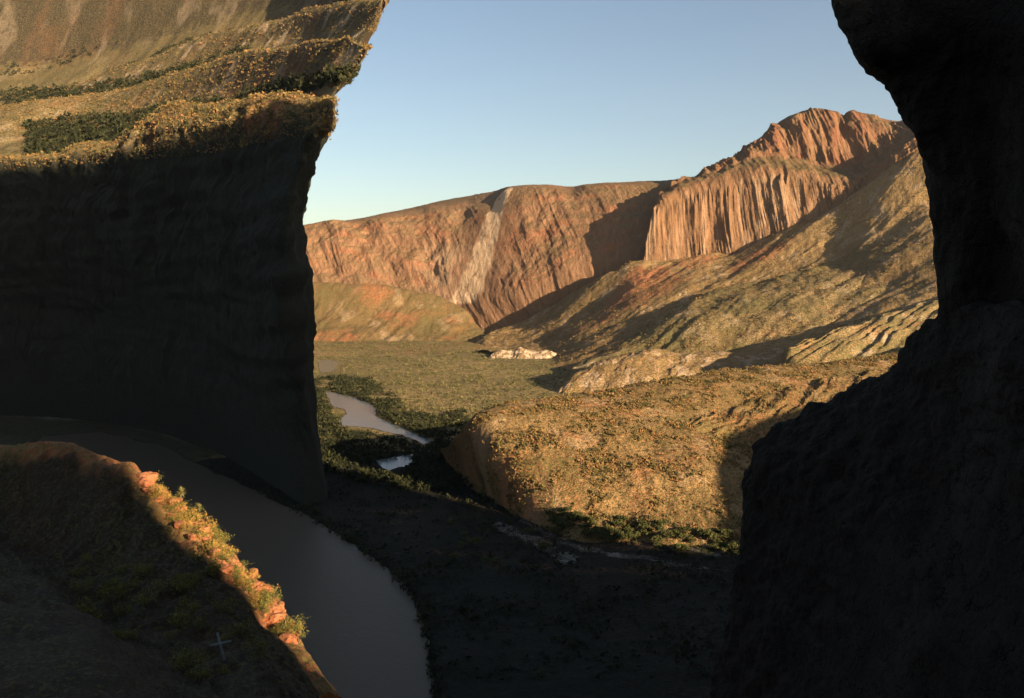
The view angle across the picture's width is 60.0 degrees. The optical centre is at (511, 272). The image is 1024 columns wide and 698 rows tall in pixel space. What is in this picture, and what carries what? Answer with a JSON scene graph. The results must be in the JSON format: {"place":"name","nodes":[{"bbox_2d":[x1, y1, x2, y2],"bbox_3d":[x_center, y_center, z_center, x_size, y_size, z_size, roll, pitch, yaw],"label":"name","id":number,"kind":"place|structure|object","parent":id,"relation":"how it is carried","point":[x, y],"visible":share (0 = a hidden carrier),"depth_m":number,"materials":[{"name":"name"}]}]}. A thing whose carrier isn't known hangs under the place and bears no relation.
{"place":"outdoors","nodes":[
{"label":"outdoors","id":0,"kind":"place"},
{"bbox_2d":[0,92,335,503],"bbox_3d":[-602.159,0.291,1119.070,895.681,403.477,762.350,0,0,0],"label":"canyon side","id":1,"kind":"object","parent":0,"point":[169,294],"visible":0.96,"depth_m":985.82,"materials":[{"name":"stone"}]},
{"bbox_2d":[0,441,341,697],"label":"ridge","id":2,"kind":"structure","parent":0,"point":[64,506],"depth_m":62.85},
{"bbox_2d":[68,565,86,576],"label":"desert bush","id":3,"kind":"object","parent":2,"relation":"on","point":[73,570],"visible":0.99,"depth_m":71.63,"materials":[{"name":"green plant"}]},
{"bbox_2d":[69,577,96,592],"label":"desert bush","id":4,"kind":"object","parent":2,"relation":"on","point":[87,584],"visible":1,"depth_m":67.47,"materials":[{"name":"green plant"}]},
{"bbox_2d":[75,594,100,613],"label":"desert bush","id":5,"kind":"object","parent":2,"relation":"on","point":[85,608],"visible":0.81,"depth_m":57.60,"materials":[{"name":"green plant"}]},
{"bbox_2d":[80,551,95,563],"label":"desert bush","id":6,"kind":"object","parent":2,"relation":"on","point":[85,557],"visible":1,"depth_m":73.47,"materials":[{"name":"green plant"}]},
{"bbox_2d":[87,607,106,619],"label":"desert bush","id":7,"kind":"object","parent":2,"relation":"on","point":[97,615],"visible":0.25,"depth_m":58.28,"materials":[{"name":"green plant"}]},
{"bbox_2d":[95,582,130,606],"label":"desert bush","id":8,"kind":"object","parent":2,"relation":"on","point":[111,592],"visible":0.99,"depth_m":65.19,"materials":[{"name":"green plant"}]},
{"bbox_2d":[111,563,127,574],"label":"desert bush","id":9,"kind":"object","parent":2,"relation":"on","point":[118,568],"visible":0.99,"depth_m":70.65,"materials":[{"name":"green plant"}]},
{"bbox_2d":[112,604,131,616],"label":"desert bush","id":10,"kind":"object","parent":2,"relation":"on","point":[124,607],"visible":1,"depth_m":62.29,"materials":[{"name":"green plant"}]},
{"bbox_2d":[117,630,134,639],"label":"desert bush","id":11,"kind":"object","parent":2,"relation":"on","point":[124,634],"visible":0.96,"depth_m":51.61,"materials":[{"name":"green plant"}]},
{"bbox_2d":[113,577,139,594],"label":"desert bush","id":12,"kind":"object","parent":2,"relation":"on","point":[133,583],"visible":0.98,"depth_m":65.87,"materials":[{"name":"green plant"}]},
{"bbox_2d":[114,628,143,639],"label":"desert bush","id":13,"kind":"object","parent":2,"relation":"on","point":[133,636],"visible":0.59,"depth_m":53.14,"materials":[{"name":"green plant"}]},
{"bbox_2d":[128,560,153,578],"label":"desert bush","id":14,"kind":"object","parent":2,"relation":"on","point":[143,569],"visible":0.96,"depth_m":68.10,"materials":[{"name":"green plant"}]},
{"bbox_2d":[136,477,150,487],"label":"boulder","id":15,"kind":"object","parent":2,"relation":"on","point":[143,482],"visible":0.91,"depth_m":81.36,"materials":[{"name":"stone"}]},
{"bbox_2d":[131,585,157,610],"bbox_3d":[-25.881,22.988,62.479,2.356,1.558,2.423,0,0,-19],"label":"desert bush","id":16,"kind":"object","parent":2,"relation":"on","point":[145,603],"visible":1,"depth_m":62.42,"materials":[{"name":"green plant"}]},
{"bbox_2d":[134,562,157,574],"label":"desert bush","id":17,"kind":"object","parent":2,"relation":"on","point":[136,567],"visible":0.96,"depth_m":68.36,"materials":[{"name":"green plant"}]},
{"bbox_2d":[137,471,157,482],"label":"boulder","id":18,"kind":"object","parent":2,"relation":"on","point":[151,476],"visible":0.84,"depth_m":82.19,"materials":[{"name":"stone"}]},
{"bbox_2d":[147,484,165,496],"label":"desert bush","id":19,"kind":"object","parent":2,"relation":"on","point":[160,490],"visible":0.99,"depth_m":80.00,"materials":[{"name":"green plant"}]},
{"bbox_2d":[154,493,165,503],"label":"boulder","id":20,"kind":"object","parent":2,"relation":"on","point":[158,500],"visible":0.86,"depth_m":79.73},
{"bbox_2d":[149,572,181,593],"bbox_3d":[-25.117,22.703,64.492,2.275,1.591,2.340,0,0,33],"label":"desert bush","id":21,"kind":"object","parent":2,"relation":"on","point":[162,587],"visible":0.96,"depth_m":64.30,"materials":[{"name":"green plant"}]},
{"bbox_2d":[161,497,180,510],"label":"boulder","id":22,"kind":"object","parent":2,"relation":"on","point":[168,502],"visible":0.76,"depth_m":79.60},
{"bbox_2d":[162,628,183,639],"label":"desert bush","id":23,"kind":"object","parent":2,"relation":"on","point":[169,638],"visible":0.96,"depth_m":55.10,"materials":[{"name":"green plant"}]},
{"bbox_2d":[166,510,183,522],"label":"desert bush","id":24,"kind":"object","parent":2,"relation":"on","point":[171,517],"visible":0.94,"depth_m":77.97,"materials":[{"name":"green plant"}]},
{"bbox_2d":[166,606,188,629],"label":"desert bush","id":25,"kind":"object","parent":2,"relation":"on","point":[179,618],"visible":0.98,"depth_m":58.24,"materials":[{"name":"green plant"}]},
{"bbox_2d":[174,520,186,528],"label":"boulder","id":26,"kind":"object","parent":2,"relation":"on","point":[177,524],"visible":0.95,"depth_m":76.47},
{"bbox_2d":[176,486,186,502],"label":"yucca","id":27,"kind":"object","parent":2,"relation":"on","point":[180,490],"visible":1,"depth_m":80.06,"materials":[{"name":"green plant"}]},
{"bbox_2d":[168,647,202,672],"bbox_3d":[-17.067,20.323,46.294,1.850,1.244,1.902,0,0,14],"label":"desert bush","id":28,"kind":"object","parent":2,"relation":"on","point":[178,660],"visible":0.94,"depth_m":46.11,"materials":[{"name":"green plant"}]},
{"bbox_2d":[172,574,202,595],"bbox_3d":[-23.552,22.691,64.283,2.043,1.698,2.101,0,0,25],"label":"desert bush","id":29,"kind":"object","parent":2,"relation":"on","point":[184,586],"visible":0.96,"depth_m":64.10,"materials":[{"name":"green plant"}]},
{"bbox_2d":[175,596,201,613],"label":"desert bush","id":30,"kind":"object","parent":2,"relation":"on","point":[192,606],"visible":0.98,"depth_m":59.88,"materials":[{"name":"green plant"}]},
{"bbox_2d":[172,643,209,670],"bbox_3d":[-16.905,20.315,46.586,2.270,1.372,2.207,0,0,16],"label":"desert bush","id":31,"kind":"object","parent":2,"relation":"on","point":[194,654],"visible":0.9,"depth_m":46.53,"materials":[{"name":"green plant"}]},
{"bbox_2d":[184,510,201,521],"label":"desert bush","id":32,"kind":"object","parent":2,"relation":"on","point":[196,513],"visible":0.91,"depth_m":78.41,"materials":[{"name":"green plant"}]},
{"bbox_2d":[188,533,197,539],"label":"boulder","id":33,"kind":"object","parent":2,"relation":"on","point":[191,536],"visible":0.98,"depth_m":75.23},
{"bbox_2d":[182,612,207,634],"bbox_3d":[-20.375,22.586,57.097,1.910,1.438,1.858,0,0,10],"label":"desert bush","id":34,"kind":"object","parent":2,"relation":"on","point":[196,620],"visible":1,"depth_m":57.04,"materials":[{"name":"green plant"}]},
{"bbox_2d":[185,670,204,681],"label":"desert bush","id":35,"kind":"object","parent":2,"relation":"on","point":[186,675],"visible":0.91,"depth_m":44.54,"materials":[{"name":"green plant"}]},
{"bbox_2d":[184,543,213,566],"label":"desert bush","id":36,"kind":"object","parent":2,"relation":"on","point":[196,556],"visible":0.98,"depth_m":69.68,"materials":[{"name":"green plant"}]},
{"bbox_2d":[190,665,212,682],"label":"desert bush","id":37,"kind":"object","parent":2,"relation":"on","point":[197,672],"visible":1,"depth_m":44.34,"materials":[{"name":"green plant"}]},
{"bbox_2d":[195,528,215,541],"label":"desert bush","id":38,"kind":"object","parent":2,"relation":"on","point":[203,533],"visible":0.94,"depth_m":75.82,"materials":[{"name":"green plant"}]},
{"bbox_2d":[199,516,217,528],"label":"desert bush","id":39,"kind":"object","parent":2,"relation":"on","point":[209,522],"visible":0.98,"depth_m":77.21,"materials":[{"name":"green plant"}]},
{"bbox_2d":[198,536,219,549],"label":"desert bush","id":40,"kind":"object","parent":2,"relation":"on","point":[213,543],"visible":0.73,"depth_m":73.71,"materials":[{"name":"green plant"}]},
{"bbox_2d":[204,559,225,578],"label":"desert bush","id":41,"kind":"object","parent":2,"relation":"on","point":[213,569],"visible":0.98,"depth_m":68.14,"materials":[{"name":"green plant"}]},
{"bbox_2d":[209,547,222,557],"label":"boulder","id":42,"kind":"object","parent":2,"relation":"on","point":[213,550],"visible":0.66,"depth_m":73.32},
{"bbox_2d":[210,632,230,660],"bbox_3d":[-16.103,20.769,49.069,1.191,1.739,0.160,0,0,0],"label":"wooden cross","id":43,"kind":"object","parent":2,"relation":"on","point":[219,643],"visible":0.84,"depth_m":49.07,"materials":[{"name":"grey wood"}]},
{"bbox_2d":[210,593,236,613],"bbox_3d":[-19.625,22.590,60.199,1.780,1.435,1.730,0,0,-40],"label":"desert bush","id":44,"kind":"object","parent":2,"relation":"on","point":[228,601],"visible":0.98,"depth_m":60.19,"materials":[{"name":"green plant"}]},
{"bbox_2d":[212,547,234,559],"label":"desert bush","id":45,"kind":"object","parent":2,"relation":"on","point":[220,553],"visible":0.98,"depth_m":72.94,"materials":[{"name":"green plant"}]},
{"bbox_2d":[216,664,232,674],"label":"desert bush","id":46,"kind":"object","parent":2,"relation":"on","point":[224,666],"visible":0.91,"depth_m":46.97,"materials":[{"name":"green plant"}]},
{"bbox_2d":[217,563,234,574],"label":"boulder","id":47,"kind":"object","parent":2,"relation":"on","point":[228,567],"visible":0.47,"depth_m":70.85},
{"bbox_2d":[226,558,242,566],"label":"boulder","id":48,"kind":"object","parent":2,"relation":"on","point":[237,561],"visible":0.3,"depth_m":72.72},
{"bbox_2d":[230,569,241,580],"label":"desert bush","id":49,"kind":"object","parent":2,"relation":"on","point":[235,574],"visible":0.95,"depth_m":69.57,"materials":[{"name":"green plant"}]},
{"bbox_2d":[227,616,255,635],"bbox_3d":[-17.758,23.292,58.064,1.897,1.222,1.951,0,0,15],"label":"desert bush","id":50,"kind":"object","parent":2,"relation":"on","point":[239,629],"visible":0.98,"depth_m":57.96,"materials":[{"name":"green plant"}]},
{"bbox_2d":[233,578,255,591],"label":"desert bush","id":51,"kind":"object","parent":2,"relation":"on","point":[245,585],"visible":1,"depth_m":67.44,"materials":[{"name":"green plant"}]},
{"bbox_2d":[238,575,257,591],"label":"desert bush","id":52,"kind":"object","parent":2,"relation":"on","point":[253,580],"visible":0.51,"depth_m":69.59,"materials":[{"name":"green plant"}]},
{"bbox_2d":[247,591,261,604],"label":"desert bush","id":53,"kind":"object","parent":2,"relation":"on","point":[258,595],"visible":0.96,"depth_m":66.96,"materials":[{"name":"green plant"}]},
{"bbox_2d":[244,634,268,653],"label":"desert bush","id":54,"kind":"object","parent":2,"relation":"on","point":[260,645],"visible":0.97,"depth_m":53.38,"materials":[{"name":"green plant"}]},
{"bbox_2d":[250,581,265,595],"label":"boulder","id":55,"kind":"object","parent":2,"relation":"on","point":[258,584],"visible":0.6,"depth_m":70.04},
{"bbox_2d":[249,583,270,596],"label":"desert bush","id":56,"kind":"object","parent":2,"relation":"on","point":[266,591],"visible":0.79,"depth_m":69.58,"materials":[{"name":"green plant"}]},
{"bbox_2d":[257,600,271,618],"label":"desert bush","id":57,"kind":"object","parent":2,"relation":"on","point":[264,606],"visible":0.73,"depth_m":67.32,"materials":[{"name":"green plant"}]},
{"bbox_2d":[252,589,279,603],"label":"desert bush","id":58,"kind":"object","parent":2,"relation":"on","point":[267,597],"visible":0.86,"depth_m":68.54,"materials":[{"name":"green plant"}]},
{"bbox_2d":[263,612,285,626],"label":"boulder","id":59,"kind":"object","parent":2,"relation":"on","point":[273,618],"visible":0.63,"depth_m":67.40,"materials":[{"name":"stone"}]},
{"bbox_2d":[270,601,284,609],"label":"boulder","id":60,"kind":"object","parent":2,"relation":"on","point":[280,604],"visible":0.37,"depth_m":68.92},
{"bbox_2d":[271,618,296,636],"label":"desert bush","id":61,"kind":"object","parent":2,"relation":"on","point":[280,632],"visible":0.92,"depth_m":65.66,"materials":[{"name":"green plant"}]},
{"bbox_2d":[279,632,297,644],"bbox_3d":[-16.379,26.753,64.716,1.715,1.032,1.251,-10,-4,24],"label":"boulder","id":62,"kind":"object","parent":2,"relation":"on","point":[286,637],"visible":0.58,"depth_m":64.35,"materials":[{"name":"stone"}]},
{"bbox_2d":[277,622,300,635],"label":"desert bush","id":63,"kind":"object","parent":2,"relation":"on","point":[292,630],"visible":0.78,"depth_m":65.25,"materials":[{"name":"green plant"}]},
{"bbox_2d":[285,615,304,629],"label":"desert bush","id":64,"kind":"object","parent":2,"relation":"on","point":[300,623],"visible":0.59,"depth_m":66.68,"materials":[{"name":"green plant"}]},
{"bbox_2d":[284,623,308,642],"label":"desert bush","id":65,"kind":"object","parent":2,"relation":"on","point":[298,631],"visible":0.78,"depth_m":65.39,"materials":[{"name":"green plant"}]},
{"bbox_2d":[0,0,363,89],"bbox_3d":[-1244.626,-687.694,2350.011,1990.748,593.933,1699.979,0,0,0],"label":"spur","id":66,"kind":"structure","parent":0,"point":[35,32],"depth_m":2376.61,"materials":[{"name":"stone"}]},
{"bbox_2d":[0,27,361,155],"bbox_3d":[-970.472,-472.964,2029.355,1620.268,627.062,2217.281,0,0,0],"label":"gully thicket","id":67,"kind":"object","parent":66,"relation":"on","point":[73,134],"visible":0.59,"depth_m":1364.59,"materials":[{"name":"green plant"}]},
{"bbox_2d":[0,37,370,155],"bbox_3d":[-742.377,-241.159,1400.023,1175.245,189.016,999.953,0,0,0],"label":"spur","id":68,"kind":"structure","parent":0,"point":[11,141],"depth_m":1328.62,"materials":[{"name":"stone"}]},
{"bbox_2d":[0,0,389,104],"bbox_3d":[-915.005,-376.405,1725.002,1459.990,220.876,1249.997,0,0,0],"label":"spur","id":69,"kind":"structure","parent":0,"point":[364,36],"depth_m":1649.27,"materials":[{"name":"stone"}]},
{"bbox_2d":[39,432,433,697],"bbox_3d":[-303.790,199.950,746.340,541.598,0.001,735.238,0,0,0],"label":"river bend","id":70,"kind":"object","parent":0,"point":[363,638],"visible":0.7,"depth_m":580.63,"materials":[{"name":"grey liquid"}]},
{"bbox_2d":[0,340,579,461],"bbox_3d":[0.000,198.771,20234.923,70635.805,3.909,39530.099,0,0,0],"label":"valley floor","id":71,"kind":"structure","parent":0,"point":[15,430],"depth_m":1551.64,"materials":[{"name":"plant"}]},
{"bbox_2d":[314,373,470,490],"bbox_3d":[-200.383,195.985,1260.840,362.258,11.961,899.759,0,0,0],"label":"riverside thicket","id":72,"kind":"object","parent":71,"relation":"on","point":[347,435],"visible":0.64,"depth_m":1029.18,"materials":[{"name":"green plant"}]},
{"bbox_2d":[313,339,578,436],"bbox_3d":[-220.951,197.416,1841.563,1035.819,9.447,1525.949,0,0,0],"label":"valley scrub","id":73,"kind":"object","parent":71,"relation":"on","point":[437,384],"visible":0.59,"depth_m":1717.02,"materials":[{"name":"green plant"}]},
{"bbox_2d":[489,347,556,358],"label":"white outcrop","id":74,"kind":"object","parent":71,"relation":"on","point":[521,353],"visible":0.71,"depth_m":2084.24,"materials":[{"name":"stone"}]},
{"bbox_2d":[318,359,431,469],"bbox_3d":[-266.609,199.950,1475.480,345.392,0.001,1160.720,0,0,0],"label":"river","id":75,"kind":"structure","parent":0,"point":[360,413],"depth_m":1210.29,"materials":[{"name":"grey liquid"}]},
{"bbox_2d":[313,282,489,341],"bbox_3d":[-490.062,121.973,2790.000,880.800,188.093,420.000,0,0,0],"label":"hill","id":76,"kind":"structure","parent":0,"point":[360,312],"depth_m":2744.82,"materials":[{"name":"soil"}]},
{"bbox_2d":[194,451,737,697],"bbox_3d":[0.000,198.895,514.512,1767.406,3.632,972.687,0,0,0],"label":"bottomland","id":77,"kind":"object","parent":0,"point":[609,558],"visible":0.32,"depth_m":546.51,"materials":[{"name":"plant"}]},
{"bbox_2d":[205,460,450,697],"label":"riverbank brush","id":78,"kind":"object","parent":77,"relation":"on","point":[424,628],"visible":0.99,"depth_m":582.69,"materials":[{"name":"green plant"}]},
{"bbox_2d":[466,536,481,544],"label":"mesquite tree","id":79,"kind":"object","parent":77,"relation":"on","point":[474,540],"visible":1,"depth_m":644.31,"materials":[{"name":"green plant"}]},
{"bbox_2d":[536,541,551,551],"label":"mesquite tree","id":80,"kind":"object","parent":77,"relation":"on","point":[546,545],"visible":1,"depth_m":633.54,"materials":[{"name":"green plant"}]},
{"bbox_2d":[548,526,561,533],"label":"mesquite tree","id":81,"kind":"object","parent":77,"relation":"on","point":[555,529],"visible":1,"depth_m":675.29,"materials":[{"name":"green plant"}]},
{"bbox_2d":[596,532,610,540],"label":"mesquite tree","id":82,"kind":"object","parent":77,"relation":"on","point":[604,535],"visible":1,"depth_m":655.22,"materials":[{"name":"green plant"}]},
{"bbox_2d":[650,534,663,541],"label":"mesquite tree","id":83,"kind":"object","parent":77,"relation":"on","point":[658,538],"visible":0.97,"depth_m":646.80,"materials":[{"name":"green plant"}]},
{"bbox_2d":[676,544,689,553],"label":"mesquite tree","id":84,"kind":"object","parent":77,"relation":"on","point":[682,547],"visible":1,"depth_m":627.68,"materials":[{"name":"green plant"}]},
{"bbox_2d":[727,541,739,548],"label":"mesquite tree","id":85,"kind":"object","parent":77,"relation":"on","point":[734,544],"visible":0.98,"depth_m":631.31,"materials":[{"name":"green plant"}]},
{"bbox_2d":[203,434,737,680],"bbox_3d":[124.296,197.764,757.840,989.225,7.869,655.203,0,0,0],"label":"valley scrub","id":86,"kind":"object","parent":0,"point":[574,644],"visible":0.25,"depth_m":573.98,"materials":[{"name":"green plant"}]},
{"bbox_2d":[304,176,694,331],"bbox_3d":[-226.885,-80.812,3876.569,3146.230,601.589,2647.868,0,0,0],"label":"mesa","id":87,"kind":"structure","parent":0,"point":[495,260],"depth_m":2827.07,"materials":[{"name":"stone"}]},
{"bbox_2d":[556,355,619,378],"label":"pale hill","id":88,"kind":"structure","parent":0,"point":[577,367],"depth_m":1728.07,"materials":[{"name":"stone"}]},
{"bbox_2d":[303,0,901,224],"label":"sky","id":89,"kind":"structure","parent":0,"point":[450,99],"materials":[{"name":"blue"}]},
{"bbox_2d":[438,353,897,548],"bbox_3d":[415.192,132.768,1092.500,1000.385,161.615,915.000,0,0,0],"label":"scrub mound","id":90,"kind":"object","parent":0,"point":[630,500],"visible":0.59,"depth_m":757.75,"materials":[{"name":"soil"}]},
{"bbox_2d":[579,522,591,529],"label":"mesquite tree","id":91,"kind":"object","parent":90,"relation":"on","point":[587,525],"visible":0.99,"depth_m":664.47,"materials":[{"name":"green plant"}]},
{"bbox_2d":[592,528,605,537],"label":"mesquite tree","id":92,"kind":"object","parent":90,"relation":"on","point":[598,531],"visible":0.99,"depth_m":658.73,"materials":[{"name":"green plant"}]},
{"bbox_2d":[638,522,651,529],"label":"mesquite tree","id":93,"kind":"object","parent":90,"relation":"on","point":[646,525],"visible":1,"depth_m":666.62,"materials":[{"name":"green plant"}]},
{"bbox_2d":[652,526,665,535],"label":"mesquite tree","id":94,"kind":"object","parent":90,"relation":"on","point":[658,528],"visible":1,"depth_m":657.11,"materials":[{"name":"green plant"}]},
{"bbox_2d":[653,518,668,525],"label":"mesquite tree","id":95,"kind":"object","parent":90,"relation":"on","point":[662,521],"visible":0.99,"depth_m":666.01,"materials":[{"name":"green plant"}]},
{"bbox_2d":[661,530,673,541],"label":"mesquite tree","id":96,"kind":"object","parent":90,"relation":"on","point":[669,533],"visible":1,"depth_m":649.98,"materials":[{"name":"green plant"}]},
{"bbox_2d":[440,352,897,544],"bbox_3d":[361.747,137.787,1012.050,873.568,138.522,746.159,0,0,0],"label":"mound scrub","id":97,"kind":"object","parent":90,"relation":"on","point":[625,408],"visible":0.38,"depth_m":801.58,"materials":[{"name":"green plant"}]},
{"bbox_2d":[673,531,686,541],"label":"mesquite tree","id":98,"kind":"object","parent":90,"relation":"on","point":[680,535],"visible":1,"depth_m":650.14,"materials":[{"name":"green plant"}]},
{"bbox_2d":[706,532,718,541],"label":"mesquite tree","id":99,"kind":"object","parent":90,"relation":"on","point":[713,535],"visible":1,"depth_m":646.90,"materials":[{"name":"green plant"}]},
{"bbox_2d":[718,529,732,534],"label":"mesquite tree","id":100,"kind":"object","parent":90,"relation":"on","point":[725,532],"visible":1,"depth_m":649.02,"materials":[{"name":"green plant"}]},
{"bbox_2d":[688,369,887,442],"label":"mound fold","id":101,"kind":"object","parent":90,"relation":"attached to","point":[739,419],"visible":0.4,"depth_m":878.88,"materials":[{"name":"stone"}]},
{"bbox_2d":[556,342,799,392],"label":"pale hill","id":102,"kind":"structure","parent":0,"point":[622,370],"depth_m":1515.11,"materials":[{"name":"stone"}]},
{"bbox_2d":[474,149,937,368],"bbox_3d":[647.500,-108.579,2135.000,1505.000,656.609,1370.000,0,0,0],"label":"talus slope","id":103,"kind":"structure","parent":0,"point":[810,236],"depth_m":2196.53,"materials":[{"name":"stone"}]},
{"bbox_2d":[0,0,934,367],"bbox_3d":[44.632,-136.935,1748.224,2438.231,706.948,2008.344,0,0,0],"label":"hillside scrub","id":104,"kind":"object","parent":103,"relation":"on","point":[324,100],"visible":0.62,"depth_m":1256.82,"materials":[{"name":"green plant"}]},
{"bbox_2d":[602,265,886,355],"bbox_3d":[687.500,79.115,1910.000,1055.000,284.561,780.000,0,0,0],"label":"spur ridge","id":105,"kind":"structure","parent":0,"point":[713,328],"depth_m":1854.79,"materials":[{"name":"stone"}]},
{"bbox_2d":[644,107,917,260],"bbox_3d":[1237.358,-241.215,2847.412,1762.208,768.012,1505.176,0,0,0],"label":"cliff","id":106,"kind":"structure","parent":0,"point":[810,164],"depth_m":2460.28,"materials":[{"name":"stone"}]},
{"bbox_2d":[777,300,938,364],"bbox_3d":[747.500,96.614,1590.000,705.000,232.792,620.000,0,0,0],"label":"side ridge","id":107,"kind":"structure","parent":0,"point":[885,333],"depth_m":1420.45,"materials":[{"name":"stone"}]},
{"bbox_2d":[710,298,1023,697],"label":"rock buttress","id":108,"kind":"object","parent":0,"point":[881,551],"visible":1,"depth_m":60.29,"materials":[{"name":"stone"}]},
{"bbox_2d":[831,0,1023,324],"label":"rock wall","id":109,"kind":"structure","parent":0,"point":[948,75],"depth_m":56.23,"materials":[{"name":"stone"}]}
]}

